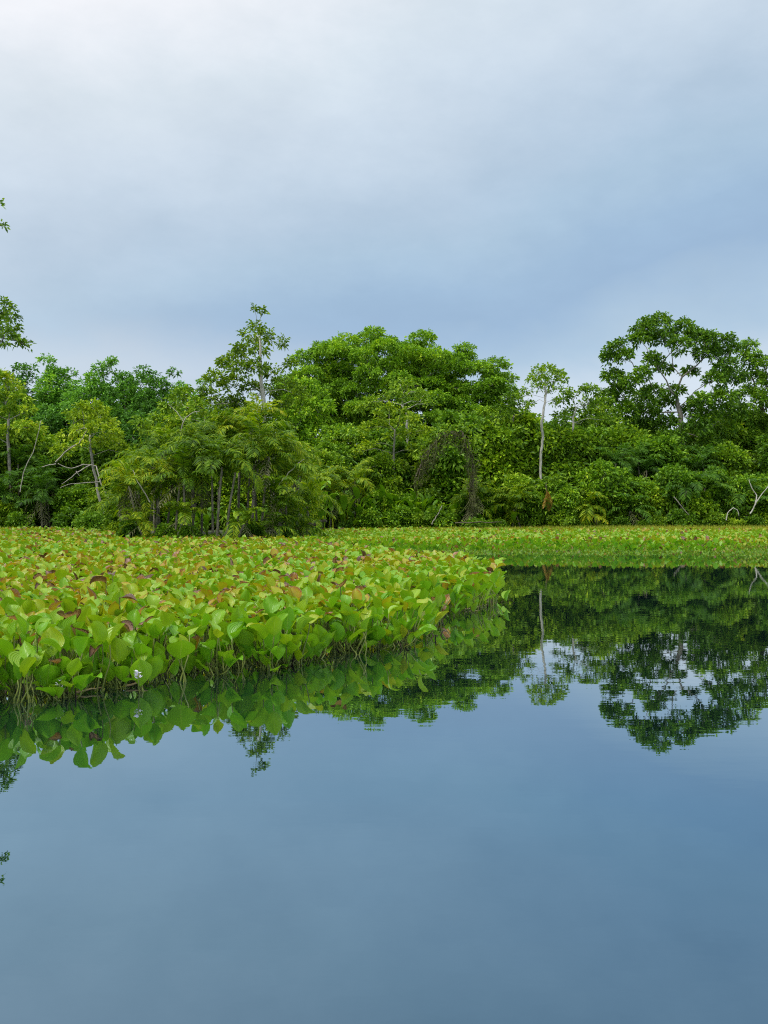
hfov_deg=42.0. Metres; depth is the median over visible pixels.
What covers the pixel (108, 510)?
shrub
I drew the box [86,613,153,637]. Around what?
water hyacinth
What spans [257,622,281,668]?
water hyacinth
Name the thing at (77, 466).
dead tree
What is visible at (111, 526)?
shrub
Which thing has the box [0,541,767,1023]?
water
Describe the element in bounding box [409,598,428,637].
water hyacinth
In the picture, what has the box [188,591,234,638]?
water hyacinth
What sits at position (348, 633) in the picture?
water hyacinth
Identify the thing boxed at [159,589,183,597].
water hyacinth
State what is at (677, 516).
shrub
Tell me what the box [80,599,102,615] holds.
water hyacinth
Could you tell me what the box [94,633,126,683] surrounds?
water hyacinth
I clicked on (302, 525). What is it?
clumping palm
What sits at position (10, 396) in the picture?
tree
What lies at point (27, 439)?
tree
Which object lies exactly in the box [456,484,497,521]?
shrub
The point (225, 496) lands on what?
shrub
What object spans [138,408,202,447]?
shrub
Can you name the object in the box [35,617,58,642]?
water hyacinth
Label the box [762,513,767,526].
shrub
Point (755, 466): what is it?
shrub
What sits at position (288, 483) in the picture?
shrub
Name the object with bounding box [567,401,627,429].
forest tree
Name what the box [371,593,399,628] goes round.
water hyacinth
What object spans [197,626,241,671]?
water hyacinth
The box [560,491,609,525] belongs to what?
clumping palm
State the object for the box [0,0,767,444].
sky
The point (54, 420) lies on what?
forest tree
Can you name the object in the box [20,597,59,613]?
water hyacinth
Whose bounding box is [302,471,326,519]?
shrub
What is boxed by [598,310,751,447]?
broad crown tree
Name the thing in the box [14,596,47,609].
water hyacinth
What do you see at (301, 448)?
shrub
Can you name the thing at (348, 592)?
water hyacinth
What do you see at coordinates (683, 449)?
shrub
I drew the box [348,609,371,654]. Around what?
water hyacinth
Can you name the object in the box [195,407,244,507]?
clumping palm
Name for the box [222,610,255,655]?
water hyacinth
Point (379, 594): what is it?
water hyacinth
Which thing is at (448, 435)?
draped vine
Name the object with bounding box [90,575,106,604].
water hyacinth
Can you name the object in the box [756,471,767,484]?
shrub
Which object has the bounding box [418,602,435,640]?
water hyacinth
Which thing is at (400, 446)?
shrub
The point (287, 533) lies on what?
shrub
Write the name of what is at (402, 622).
water hyacinth
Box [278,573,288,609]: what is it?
water hyacinth
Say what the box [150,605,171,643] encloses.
water hyacinth
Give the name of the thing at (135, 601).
water hyacinth
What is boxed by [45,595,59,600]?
water hyacinth
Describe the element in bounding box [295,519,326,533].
fallen log
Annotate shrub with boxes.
[0,439,21,510]
[0,499,20,526]
[4,508,36,527]
[21,439,80,525]
[49,504,87,527]
[51,482,91,521]
[63,441,93,488]
[71,510,105,528]
[78,434,134,492]
[83,489,111,513]
[97,489,117,530]
[103,520,118,531]
[104,454,167,528]
[115,518,149,537]
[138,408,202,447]
[139,532,155,537]
[154,519,182,538]
[160,431,220,528]
[175,524,204,537]
[203,444,272,529]
[228,419,273,442]
[238,523,266,536]
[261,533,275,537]
[262,453,304,526]
[270,523,300,537]
[288,438,312,461]
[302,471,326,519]
[306,466,336,526]
[310,439,358,482]
[310,447,349,525]
[310,526,322,533]
[337,520,354,528]
[348,487,389,520]
[352,425,405,476]
[354,505,386,528]
[358,450,408,493]
[368,485,401,516]
[377,439,423,491]
[381,501,416,527]
[395,421,426,444]
[397,492,423,515]
[401,449,438,495]
[405,428,464,503]
[409,510,431,527]
[414,486,444,511]
[423,408,496,510]
[423,501,459,527]
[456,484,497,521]
[459,515,492,527]
[470,416,533,495]
[482,456,503,482]
[491,516,509,527]
[493,408,559,480]
[496,472,535,527]
[513,489,545,527]
[517,470,567,525]
[529,422,577,481]
[537,425,597,485]
[539,480,584,523]
[544,509,575,526]
[566,432,622,485]
[568,458,634,519]
[570,424,613,446]
[571,512,592,527]
[580,491,611,525]
[601,485,649,525]
[605,424,654,464]
[610,417,659,437]
[610,514,631,526]
[626,475,663,520]
[627,433,692,480]
[633,518,649,525]
[642,488,679,524]
[649,514,669,526]
[651,463,705,515]
[657,428,690,447]
[666,504,700,526]
[674,488,721,521]
[678,445,696,469]
[683,443,715,470]
[685,414,749,448]
[689,463,740,517]
[694,518,706,527]
[701,509,728,526]
[704,441,758,479]
[713,493,747,520]
[724,473,767,517]
[725,517,746,526]
[731,409,767,453]
[743,482,767,519]
[743,513,767,526]
[745,434,767,474]
[745,451,766,473]
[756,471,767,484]
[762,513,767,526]
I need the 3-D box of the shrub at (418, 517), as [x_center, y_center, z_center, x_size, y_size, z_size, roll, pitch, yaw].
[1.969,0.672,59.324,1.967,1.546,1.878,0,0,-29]
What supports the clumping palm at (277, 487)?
on the ground at (221, 530)
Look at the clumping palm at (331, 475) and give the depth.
58.78 m
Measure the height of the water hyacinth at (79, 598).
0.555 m
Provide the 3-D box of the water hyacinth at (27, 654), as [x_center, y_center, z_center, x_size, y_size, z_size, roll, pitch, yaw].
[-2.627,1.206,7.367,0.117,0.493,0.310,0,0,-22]
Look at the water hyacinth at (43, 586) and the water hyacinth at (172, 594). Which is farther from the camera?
the water hyacinth at (43, 586)
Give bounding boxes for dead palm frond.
[542,489,552,510]
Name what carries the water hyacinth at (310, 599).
on the water
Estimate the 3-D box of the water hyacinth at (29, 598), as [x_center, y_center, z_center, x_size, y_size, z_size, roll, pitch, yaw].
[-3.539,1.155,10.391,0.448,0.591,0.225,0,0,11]
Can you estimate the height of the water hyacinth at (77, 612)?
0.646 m
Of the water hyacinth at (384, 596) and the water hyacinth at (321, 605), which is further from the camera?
the water hyacinth at (384, 596)
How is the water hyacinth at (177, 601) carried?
on the water
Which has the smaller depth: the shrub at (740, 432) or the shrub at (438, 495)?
the shrub at (438, 495)
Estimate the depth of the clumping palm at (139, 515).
36.57 m
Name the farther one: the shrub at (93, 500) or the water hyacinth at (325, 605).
the shrub at (93, 500)
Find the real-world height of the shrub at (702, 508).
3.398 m
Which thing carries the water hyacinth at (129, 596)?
on the water
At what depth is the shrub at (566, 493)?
59.34 m
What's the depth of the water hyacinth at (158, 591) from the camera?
11.70 m
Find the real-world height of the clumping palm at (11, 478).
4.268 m
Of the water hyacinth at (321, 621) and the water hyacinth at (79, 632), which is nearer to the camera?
the water hyacinth at (79, 632)
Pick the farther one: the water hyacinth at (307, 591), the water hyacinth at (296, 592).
the water hyacinth at (307, 591)
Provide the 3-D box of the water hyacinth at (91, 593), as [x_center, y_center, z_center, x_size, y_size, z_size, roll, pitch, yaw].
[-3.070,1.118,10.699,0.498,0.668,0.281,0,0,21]
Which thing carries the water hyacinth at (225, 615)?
on the water
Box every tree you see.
[0,198,36,351]
[0,362,45,426]
[0,367,48,498]
[0,421,58,525]
[29,400,100,444]
[30,353,80,434]
[43,430,107,492]
[46,397,137,513]
[58,355,128,440]
[111,370,153,428]
[116,405,165,448]
[127,384,239,440]
[128,364,182,416]
[171,377,215,420]
[186,303,312,436]
[204,402,247,423]
[268,374,338,460]
[273,325,519,441]
[315,420,367,469]
[350,400,434,489]
[353,377,440,443]
[460,405,505,419]
[484,391,538,446]
[515,362,572,478]
[518,406,545,423]
[545,408,578,427]
[549,382,617,439]
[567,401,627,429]
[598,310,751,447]
[727,337,767,450]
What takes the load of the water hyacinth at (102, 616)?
on the water
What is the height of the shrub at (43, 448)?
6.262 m
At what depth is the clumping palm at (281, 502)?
37.02 m
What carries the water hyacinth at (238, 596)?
on the water
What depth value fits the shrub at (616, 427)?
75.26 m
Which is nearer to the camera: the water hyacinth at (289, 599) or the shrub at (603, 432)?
the water hyacinth at (289, 599)
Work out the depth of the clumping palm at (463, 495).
59.36 m
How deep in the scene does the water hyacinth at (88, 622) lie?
8.50 m
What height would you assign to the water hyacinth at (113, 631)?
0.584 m
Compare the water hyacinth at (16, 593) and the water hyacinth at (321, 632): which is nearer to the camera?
the water hyacinth at (321, 632)
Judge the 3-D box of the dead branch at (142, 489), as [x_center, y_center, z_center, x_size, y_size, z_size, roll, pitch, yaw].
[-8.892,-0.946,36.604,0.681,1.187,0.119,0,0,8]
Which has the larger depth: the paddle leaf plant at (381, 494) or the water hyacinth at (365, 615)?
the paddle leaf plant at (381, 494)
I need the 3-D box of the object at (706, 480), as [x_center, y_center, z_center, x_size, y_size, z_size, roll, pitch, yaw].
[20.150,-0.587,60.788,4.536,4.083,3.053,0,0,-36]
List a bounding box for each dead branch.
[20,420,41,491]
[133,471,149,501]
[168,404,198,435]
[455,521,494,523]
[749,480,767,513]
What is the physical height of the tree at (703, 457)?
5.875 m
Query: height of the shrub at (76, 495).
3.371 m
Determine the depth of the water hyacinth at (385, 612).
10.51 m
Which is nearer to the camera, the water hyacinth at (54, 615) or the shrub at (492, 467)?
the water hyacinth at (54, 615)
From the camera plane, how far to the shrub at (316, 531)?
43.74 m
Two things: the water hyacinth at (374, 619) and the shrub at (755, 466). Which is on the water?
the water hyacinth at (374, 619)
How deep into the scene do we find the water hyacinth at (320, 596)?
11.08 m
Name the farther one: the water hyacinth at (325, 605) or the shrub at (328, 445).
the shrub at (328, 445)
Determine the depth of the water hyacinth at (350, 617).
9.85 m
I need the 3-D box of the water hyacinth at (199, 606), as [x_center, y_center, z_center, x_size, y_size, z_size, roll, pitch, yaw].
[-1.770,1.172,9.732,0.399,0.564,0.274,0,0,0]
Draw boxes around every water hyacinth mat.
[0,526,509,624]
[311,526,767,550]
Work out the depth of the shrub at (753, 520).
59.15 m
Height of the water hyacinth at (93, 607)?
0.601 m
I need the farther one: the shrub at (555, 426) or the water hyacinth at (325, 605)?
the shrub at (555, 426)
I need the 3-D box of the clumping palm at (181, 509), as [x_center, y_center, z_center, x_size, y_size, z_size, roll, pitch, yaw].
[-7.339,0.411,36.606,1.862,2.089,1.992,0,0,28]
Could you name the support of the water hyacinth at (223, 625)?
on the water
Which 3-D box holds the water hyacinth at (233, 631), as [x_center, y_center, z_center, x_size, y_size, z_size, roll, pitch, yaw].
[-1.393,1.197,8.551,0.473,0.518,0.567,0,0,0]
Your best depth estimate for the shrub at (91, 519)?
56.80 m
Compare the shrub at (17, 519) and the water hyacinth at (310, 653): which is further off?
the shrub at (17, 519)
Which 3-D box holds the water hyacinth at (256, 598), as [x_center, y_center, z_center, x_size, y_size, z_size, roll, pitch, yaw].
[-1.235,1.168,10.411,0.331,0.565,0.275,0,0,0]
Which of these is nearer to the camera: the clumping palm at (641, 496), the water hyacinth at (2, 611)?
the water hyacinth at (2, 611)
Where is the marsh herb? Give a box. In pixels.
[8,530,131,559]
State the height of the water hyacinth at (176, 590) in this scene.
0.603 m
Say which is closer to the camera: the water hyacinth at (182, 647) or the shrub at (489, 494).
the water hyacinth at (182, 647)
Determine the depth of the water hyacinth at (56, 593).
10.65 m
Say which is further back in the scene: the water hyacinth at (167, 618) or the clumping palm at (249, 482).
the clumping palm at (249, 482)
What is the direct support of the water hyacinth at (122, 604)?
on the water
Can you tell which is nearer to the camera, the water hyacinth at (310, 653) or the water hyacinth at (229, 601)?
the water hyacinth at (310, 653)
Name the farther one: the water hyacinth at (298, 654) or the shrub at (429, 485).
the shrub at (429, 485)
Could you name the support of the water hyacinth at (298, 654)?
on the water
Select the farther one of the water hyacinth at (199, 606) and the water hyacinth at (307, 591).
the water hyacinth at (307, 591)
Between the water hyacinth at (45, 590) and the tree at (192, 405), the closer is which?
the water hyacinth at (45, 590)
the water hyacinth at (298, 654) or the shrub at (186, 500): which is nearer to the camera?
the water hyacinth at (298, 654)
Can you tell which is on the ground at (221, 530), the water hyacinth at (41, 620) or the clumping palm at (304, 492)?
the clumping palm at (304, 492)
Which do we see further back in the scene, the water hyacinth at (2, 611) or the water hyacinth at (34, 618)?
the water hyacinth at (2, 611)
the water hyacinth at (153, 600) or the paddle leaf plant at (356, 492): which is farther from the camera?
the paddle leaf plant at (356, 492)
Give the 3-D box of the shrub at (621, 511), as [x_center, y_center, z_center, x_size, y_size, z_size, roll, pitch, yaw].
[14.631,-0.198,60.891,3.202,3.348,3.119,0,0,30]
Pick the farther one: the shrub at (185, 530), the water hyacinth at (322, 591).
the shrub at (185, 530)
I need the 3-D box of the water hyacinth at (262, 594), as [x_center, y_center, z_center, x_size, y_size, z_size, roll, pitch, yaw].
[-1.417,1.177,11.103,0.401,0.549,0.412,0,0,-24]
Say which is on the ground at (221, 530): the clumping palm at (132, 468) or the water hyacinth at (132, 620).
the clumping palm at (132, 468)
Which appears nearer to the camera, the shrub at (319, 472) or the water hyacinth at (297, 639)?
the water hyacinth at (297, 639)
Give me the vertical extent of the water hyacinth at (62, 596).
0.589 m
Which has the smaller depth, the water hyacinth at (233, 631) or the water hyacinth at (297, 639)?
the water hyacinth at (233, 631)
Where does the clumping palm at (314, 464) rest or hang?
on the ground at (221, 530)
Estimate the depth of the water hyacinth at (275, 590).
11.48 m
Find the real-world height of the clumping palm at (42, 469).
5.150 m
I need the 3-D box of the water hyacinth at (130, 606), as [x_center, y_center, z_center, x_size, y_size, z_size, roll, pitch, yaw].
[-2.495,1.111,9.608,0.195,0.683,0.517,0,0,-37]
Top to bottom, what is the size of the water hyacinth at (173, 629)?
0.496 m
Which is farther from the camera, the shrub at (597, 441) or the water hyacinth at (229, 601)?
the shrub at (597, 441)
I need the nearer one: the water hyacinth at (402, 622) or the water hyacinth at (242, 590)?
the water hyacinth at (402, 622)
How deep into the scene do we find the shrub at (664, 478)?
60.66 m
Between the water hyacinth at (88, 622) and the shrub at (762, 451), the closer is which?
the water hyacinth at (88, 622)
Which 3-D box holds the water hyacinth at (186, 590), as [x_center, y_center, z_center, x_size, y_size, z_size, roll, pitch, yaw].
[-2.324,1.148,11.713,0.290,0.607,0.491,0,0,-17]
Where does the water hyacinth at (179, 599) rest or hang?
on the water
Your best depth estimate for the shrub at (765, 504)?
60.16 m
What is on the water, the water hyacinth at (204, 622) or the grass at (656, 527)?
the water hyacinth at (204, 622)
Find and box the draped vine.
[410,420,485,521]
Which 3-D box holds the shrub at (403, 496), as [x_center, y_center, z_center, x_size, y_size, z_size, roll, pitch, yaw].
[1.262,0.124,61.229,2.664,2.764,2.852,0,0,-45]
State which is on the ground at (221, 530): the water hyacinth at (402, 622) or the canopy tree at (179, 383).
the canopy tree at (179, 383)
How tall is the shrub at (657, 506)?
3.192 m
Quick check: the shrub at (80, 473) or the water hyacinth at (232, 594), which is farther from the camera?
the shrub at (80, 473)
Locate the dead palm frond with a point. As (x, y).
(550, 501)
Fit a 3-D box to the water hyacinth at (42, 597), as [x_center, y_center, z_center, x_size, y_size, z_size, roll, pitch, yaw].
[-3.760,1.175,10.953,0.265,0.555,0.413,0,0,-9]
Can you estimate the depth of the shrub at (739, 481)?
60.69 m
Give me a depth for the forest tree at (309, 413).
79.13 m
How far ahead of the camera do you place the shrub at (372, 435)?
74.96 m
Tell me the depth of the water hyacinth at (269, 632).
8.65 m
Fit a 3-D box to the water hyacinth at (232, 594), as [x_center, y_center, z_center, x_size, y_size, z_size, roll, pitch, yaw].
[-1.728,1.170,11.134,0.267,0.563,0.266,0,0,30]
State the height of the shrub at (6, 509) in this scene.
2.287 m
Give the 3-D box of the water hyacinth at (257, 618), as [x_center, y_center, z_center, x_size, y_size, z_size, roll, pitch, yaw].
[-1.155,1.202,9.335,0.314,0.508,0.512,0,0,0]
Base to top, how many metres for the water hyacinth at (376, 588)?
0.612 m
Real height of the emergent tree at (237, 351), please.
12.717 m
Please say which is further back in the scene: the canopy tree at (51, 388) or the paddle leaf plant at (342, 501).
the canopy tree at (51, 388)
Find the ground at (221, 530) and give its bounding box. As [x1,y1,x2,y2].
[34,525,336,536]
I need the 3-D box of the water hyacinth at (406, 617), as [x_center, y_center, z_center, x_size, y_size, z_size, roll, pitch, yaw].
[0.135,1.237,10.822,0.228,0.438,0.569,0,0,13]
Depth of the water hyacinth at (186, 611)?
9.42 m
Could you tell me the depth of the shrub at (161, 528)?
36.63 m
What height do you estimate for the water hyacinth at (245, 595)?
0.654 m
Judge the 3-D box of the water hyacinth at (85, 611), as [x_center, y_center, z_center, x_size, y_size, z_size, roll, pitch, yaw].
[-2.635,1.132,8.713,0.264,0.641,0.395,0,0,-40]
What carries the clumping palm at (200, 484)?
on the ground at (221, 530)
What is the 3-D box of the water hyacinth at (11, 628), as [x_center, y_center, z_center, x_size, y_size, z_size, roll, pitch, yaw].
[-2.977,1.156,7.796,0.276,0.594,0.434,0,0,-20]
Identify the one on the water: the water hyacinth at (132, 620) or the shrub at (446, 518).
the water hyacinth at (132, 620)
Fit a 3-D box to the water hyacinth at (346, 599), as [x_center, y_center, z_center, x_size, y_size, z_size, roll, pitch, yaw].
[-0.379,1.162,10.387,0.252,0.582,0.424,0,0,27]
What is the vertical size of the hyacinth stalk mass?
0.290 m
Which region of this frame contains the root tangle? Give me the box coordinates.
[2,599,513,698]
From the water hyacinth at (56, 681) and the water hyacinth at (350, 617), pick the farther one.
the water hyacinth at (350, 617)
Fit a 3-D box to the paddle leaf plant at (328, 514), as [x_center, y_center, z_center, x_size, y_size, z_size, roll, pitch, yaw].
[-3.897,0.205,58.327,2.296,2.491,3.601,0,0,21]
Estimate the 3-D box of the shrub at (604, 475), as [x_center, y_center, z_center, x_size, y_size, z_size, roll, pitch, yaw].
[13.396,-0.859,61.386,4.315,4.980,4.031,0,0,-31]
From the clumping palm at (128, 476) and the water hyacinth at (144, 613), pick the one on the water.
the water hyacinth at (144, 613)
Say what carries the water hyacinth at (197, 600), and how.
on the water
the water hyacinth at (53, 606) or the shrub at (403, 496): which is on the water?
the water hyacinth at (53, 606)
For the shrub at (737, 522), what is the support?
on the ground at (221, 530)
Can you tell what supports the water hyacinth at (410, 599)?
on the water
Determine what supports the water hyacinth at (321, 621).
on the water
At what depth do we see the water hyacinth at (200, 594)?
11.40 m
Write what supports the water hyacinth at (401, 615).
on the water
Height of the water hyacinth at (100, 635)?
0.617 m
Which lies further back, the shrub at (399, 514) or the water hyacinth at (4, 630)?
the shrub at (399, 514)
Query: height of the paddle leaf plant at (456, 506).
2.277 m
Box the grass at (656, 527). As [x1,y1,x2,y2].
[379,524,767,530]
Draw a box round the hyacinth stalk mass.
[373,577,498,624]
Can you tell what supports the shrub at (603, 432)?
on the ground at (221, 530)
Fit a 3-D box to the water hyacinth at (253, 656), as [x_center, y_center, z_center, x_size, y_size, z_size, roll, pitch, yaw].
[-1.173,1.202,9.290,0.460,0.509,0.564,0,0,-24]
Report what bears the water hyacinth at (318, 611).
on the water
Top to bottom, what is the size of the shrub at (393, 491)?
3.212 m
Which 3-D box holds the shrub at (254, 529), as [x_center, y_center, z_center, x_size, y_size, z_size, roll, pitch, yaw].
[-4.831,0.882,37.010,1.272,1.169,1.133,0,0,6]
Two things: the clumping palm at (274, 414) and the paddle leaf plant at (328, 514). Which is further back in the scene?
the paddle leaf plant at (328, 514)
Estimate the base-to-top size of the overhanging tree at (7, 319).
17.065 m
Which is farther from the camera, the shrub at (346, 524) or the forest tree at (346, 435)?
the forest tree at (346, 435)
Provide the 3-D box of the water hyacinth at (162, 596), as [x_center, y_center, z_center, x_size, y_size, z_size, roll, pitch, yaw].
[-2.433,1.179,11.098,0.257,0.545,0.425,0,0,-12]
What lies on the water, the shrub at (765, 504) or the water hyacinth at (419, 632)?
the water hyacinth at (419, 632)
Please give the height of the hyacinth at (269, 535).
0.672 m
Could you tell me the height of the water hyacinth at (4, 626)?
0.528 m
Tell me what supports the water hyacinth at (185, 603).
on the water
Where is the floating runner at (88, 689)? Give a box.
[76,687,101,693]
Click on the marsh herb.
(63, 544)
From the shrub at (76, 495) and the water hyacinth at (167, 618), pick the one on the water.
the water hyacinth at (167, 618)
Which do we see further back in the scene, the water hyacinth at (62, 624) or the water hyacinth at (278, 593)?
the water hyacinth at (278, 593)
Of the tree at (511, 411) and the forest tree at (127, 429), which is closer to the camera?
the tree at (511, 411)
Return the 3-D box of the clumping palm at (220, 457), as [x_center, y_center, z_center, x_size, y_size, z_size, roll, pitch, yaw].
[-5.810,-0.708,36.969,2.961,4.321,3.466,0,0,-36]
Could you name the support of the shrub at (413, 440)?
on the ground at (221, 530)
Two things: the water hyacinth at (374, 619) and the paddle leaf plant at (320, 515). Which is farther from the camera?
the paddle leaf plant at (320, 515)
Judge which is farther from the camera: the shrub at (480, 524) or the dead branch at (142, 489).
the shrub at (480, 524)
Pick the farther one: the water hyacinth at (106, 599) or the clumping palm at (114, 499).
the clumping palm at (114, 499)
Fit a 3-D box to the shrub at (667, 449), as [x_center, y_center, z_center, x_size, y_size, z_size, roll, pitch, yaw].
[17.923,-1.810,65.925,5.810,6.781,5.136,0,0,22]
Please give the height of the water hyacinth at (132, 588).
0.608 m
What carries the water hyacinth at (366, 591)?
on the water
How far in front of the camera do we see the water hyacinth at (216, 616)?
9.17 m
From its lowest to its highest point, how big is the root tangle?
0.110 m
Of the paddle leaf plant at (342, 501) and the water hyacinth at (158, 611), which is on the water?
the water hyacinth at (158, 611)
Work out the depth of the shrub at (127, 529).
36.78 m
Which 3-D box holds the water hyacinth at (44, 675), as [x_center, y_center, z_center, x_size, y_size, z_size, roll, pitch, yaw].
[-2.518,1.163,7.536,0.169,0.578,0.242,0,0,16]
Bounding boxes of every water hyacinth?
[0,590,13,613]
[0,606,4,614]
[0,614,8,621]
[0,615,35,650]
[0,619,17,657]
[0,620,20,690]
[0,623,12,640]
[0,626,30,685]
[0,639,19,696]
[1,596,20,645]
[5,603,24,618]
[7,610,34,645]
[8,648,47,703]
[10,588,20,597]
[11,612,36,668]
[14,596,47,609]
[15,613,70,690]
[17,625,41,688]
[19,595,58,602]
[19,640,36,702]
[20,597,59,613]
[22,637,80,693]
[27,609,50,644]
[28,607,63,657]
[30,592,47,599]
[33,599,52,610]
[33,627,64,698]
[35,601,61,661]
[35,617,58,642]
[36,633,101,700]
[37,650,84,695]
[39,588,69,594]
[41,584,61,590]
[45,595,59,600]
[51,588,82,598]
[51,589,60,599]
[52,663,87,698]
[54,595,76,604]
[54,614,76,657]
[54,622,90,663]
[55,635,102,690]
[57,609,80,655]
[59,592,71,598]
[60,598,74,655]
[62,582,94,593]
[69,605,91,655]
[69,624,125,685]
[71,595,80,601]
[73,596,93,611]
[75,597,103,606]
[75,621,136,688]
[77,603,97,630]
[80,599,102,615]
[81,607,111,627]
[82,587,96,599]
[83,616,91,633]
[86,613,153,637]
[89,623,124,691]
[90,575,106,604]
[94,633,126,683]
[96,610,107,624]
[99,594,140,604]
[102,617,144,638]
[103,590,119,606]
[103,599,128,615]
[104,610,142,637]
[104,615,146,627]
[104,617,159,682]
[106,630,136,689]
[107,601,122,637]
[109,618,162,644]
[112,590,136,615]
[116,638,163,684]
[119,593,136,609]
[120,609,141,642]
[122,585,147,598]
[123,633,151,692]
[126,583,150,600]
[129,598,156,615]
[135,603,154,617]
[136,594,159,640]
[136,610,179,670]
[139,619,194,678]
[141,608,166,646]
[145,606,196,659]
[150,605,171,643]
[151,588,164,594]
[153,593,165,600]
[157,601,173,607]
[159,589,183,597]
[159,598,180,638]
[160,623,197,674]
[162,592,193,635]
[165,625,206,674]
[166,625,200,681]
[167,599,198,633]
[168,594,195,607]
[169,588,206,626]
[172,591,202,634]
[174,586,192,600]
[174,613,195,633]
[177,613,213,671]
[179,604,225,655]
[183,609,225,665]
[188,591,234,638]
[188,602,214,651]
[195,620,246,675]
[197,591,219,634]
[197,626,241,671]
[200,587,209,625]
[202,602,219,613]
[206,610,234,649]
[212,590,224,603]
[213,602,228,647]
[214,621,253,667]
[215,591,237,604]
[220,589,250,607]
[221,596,233,613]
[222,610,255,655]
[224,611,258,657]
[226,605,253,670]
[227,601,247,650]
[227,606,263,660]
[232,588,252,595]
[233,594,253,607]
[235,605,267,616]
[237,614,282,667]
[238,589,262,603]
[239,601,264,622]
[241,617,259,664]
[245,602,259,620]
[246,613,287,672]
[251,596,276,608]
[251,616,262,647]
[256,592,269,597]
[257,610,282,629]
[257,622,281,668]
[263,590,283,600]
[263,595,303,633]
[266,607,315,667]
[268,620,305,665]
[271,586,283,632]
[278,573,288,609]
[278,599,297,633]
[282,594,317,629]
[283,607,317,633]
[284,586,304,606]
[284,586,312,598]
[286,595,298,634]
[288,596,312,654]
[290,642,323,661]
[291,614,322,664]
[292,597,324,628]
[292,623,335,657]
[292,629,326,660]
[306,608,340,652]
[308,597,339,627]
[313,599,356,645]
[313,605,334,650]
[315,593,324,598]
[317,586,351,628]
[318,596,340,647]
[322,591,352,630]
[323,600,355,638]
[329,602,380,652]
[330,579,346,620]
[331,590,351,595]
[332,601,377,650]
[335,586,351,620]
[336,595,355,647]
[347,610,373,646]
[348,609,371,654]
[349,589,372,609]
[352,588,381,610]
[355,603,365,641]
[357,588,381,608]
[361,606,393,627]
[362,591,385,607]
[366,585,391,618]
[366,605,401,649]
[371,592,395,620]
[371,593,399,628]
[373,610,395,645]
[376,591,386,620]
[382,609,417,637]
[383,604,402,643]
[383,608,409,640]
[383,617,436,647]
[389,595,422,636]
[390,603,428,646]
[401,607,419,631]
[403,596,433,634]
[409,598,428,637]
[417,608,448,632]
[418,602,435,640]
[448,573,456,588]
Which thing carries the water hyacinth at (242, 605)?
on the water
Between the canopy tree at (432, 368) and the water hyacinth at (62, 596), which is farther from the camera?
the canopy tree at (432, 368)
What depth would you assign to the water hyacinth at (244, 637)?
8.84 m
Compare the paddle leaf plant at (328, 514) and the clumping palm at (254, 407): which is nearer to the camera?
the clumping palm at (254, 407)
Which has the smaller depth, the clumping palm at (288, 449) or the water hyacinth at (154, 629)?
the water hyacinth at (154, 629)
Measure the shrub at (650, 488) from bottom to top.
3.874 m
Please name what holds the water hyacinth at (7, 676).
on the water
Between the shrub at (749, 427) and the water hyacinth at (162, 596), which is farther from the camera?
the shrub at (749, 427)
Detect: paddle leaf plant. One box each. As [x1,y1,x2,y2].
[148,509,190,527]
[187,506,224,535]
[210,508,250,538]
[233,502,271,533]
[292,479,338,529]
[318,499,338,527]
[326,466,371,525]
[327,494,360,528]
[334,487,380,525]
[355,484,391,518]
[365,493,408,516]
[386,495,434,522]
[396,490,444,514]
[435,498,465,525]
[454,504,483,518]
[478,502,516,526]
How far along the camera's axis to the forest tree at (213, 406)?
69.80 m
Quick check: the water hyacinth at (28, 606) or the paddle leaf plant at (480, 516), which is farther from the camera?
the paddle leaf plant at (480, 516)
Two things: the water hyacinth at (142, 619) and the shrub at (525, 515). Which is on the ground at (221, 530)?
the shrub at (525, 515)
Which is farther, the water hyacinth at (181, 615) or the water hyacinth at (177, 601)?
the water hyacinth at (177, 601)
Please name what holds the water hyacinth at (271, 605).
on the water
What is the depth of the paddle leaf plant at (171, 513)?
39.70 m
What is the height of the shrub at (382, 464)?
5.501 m
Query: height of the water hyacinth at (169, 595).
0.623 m
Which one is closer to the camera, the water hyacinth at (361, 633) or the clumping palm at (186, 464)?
the water hyacinth at (361, 633)
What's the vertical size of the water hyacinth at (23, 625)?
0.663 m
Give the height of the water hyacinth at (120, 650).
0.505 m
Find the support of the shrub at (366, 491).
on the ground at (221, 530)
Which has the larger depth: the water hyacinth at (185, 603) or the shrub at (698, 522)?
the shrub at (698, 522)
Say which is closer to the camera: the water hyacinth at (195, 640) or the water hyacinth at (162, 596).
the water hyacinth at (195, 640)
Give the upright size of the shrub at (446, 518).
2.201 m
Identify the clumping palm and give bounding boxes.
[0,444,43,513]
[0,467,35,503]
[0,491,19,506]
[10,470,61,527]
[21,454,70,527]
[83,467,166,523]
[97,451,191,531]
[98,452,152,497]
[112,441,203,523]
[117,507,159,536]
[129,422,189,532]
[142,442,221,530]
[161,433,236,533]
[162,416,225,517]
[162,495,216,537]
[174,435,264,535]
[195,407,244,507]
[209,416,282,529]
[210,392,286,507]
[222,411,312,521]
[222,506,266,538]
[241,410,298,501]
[243,453,321,533]
[246,429,318,525]
[249,490,303,536]
[270,503,326,538]
[271,471,343,532]
[275,444,325,515]
[309,465,363,527]
[324,457,375,525]
[451,475,497,526]
[485,484,545,527]
[550,480,586,511]
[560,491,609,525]
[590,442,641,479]
[606,478,658,526]
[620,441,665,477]
[641,472,713,516]
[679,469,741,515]
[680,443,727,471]
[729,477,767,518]
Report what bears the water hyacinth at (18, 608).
on the water

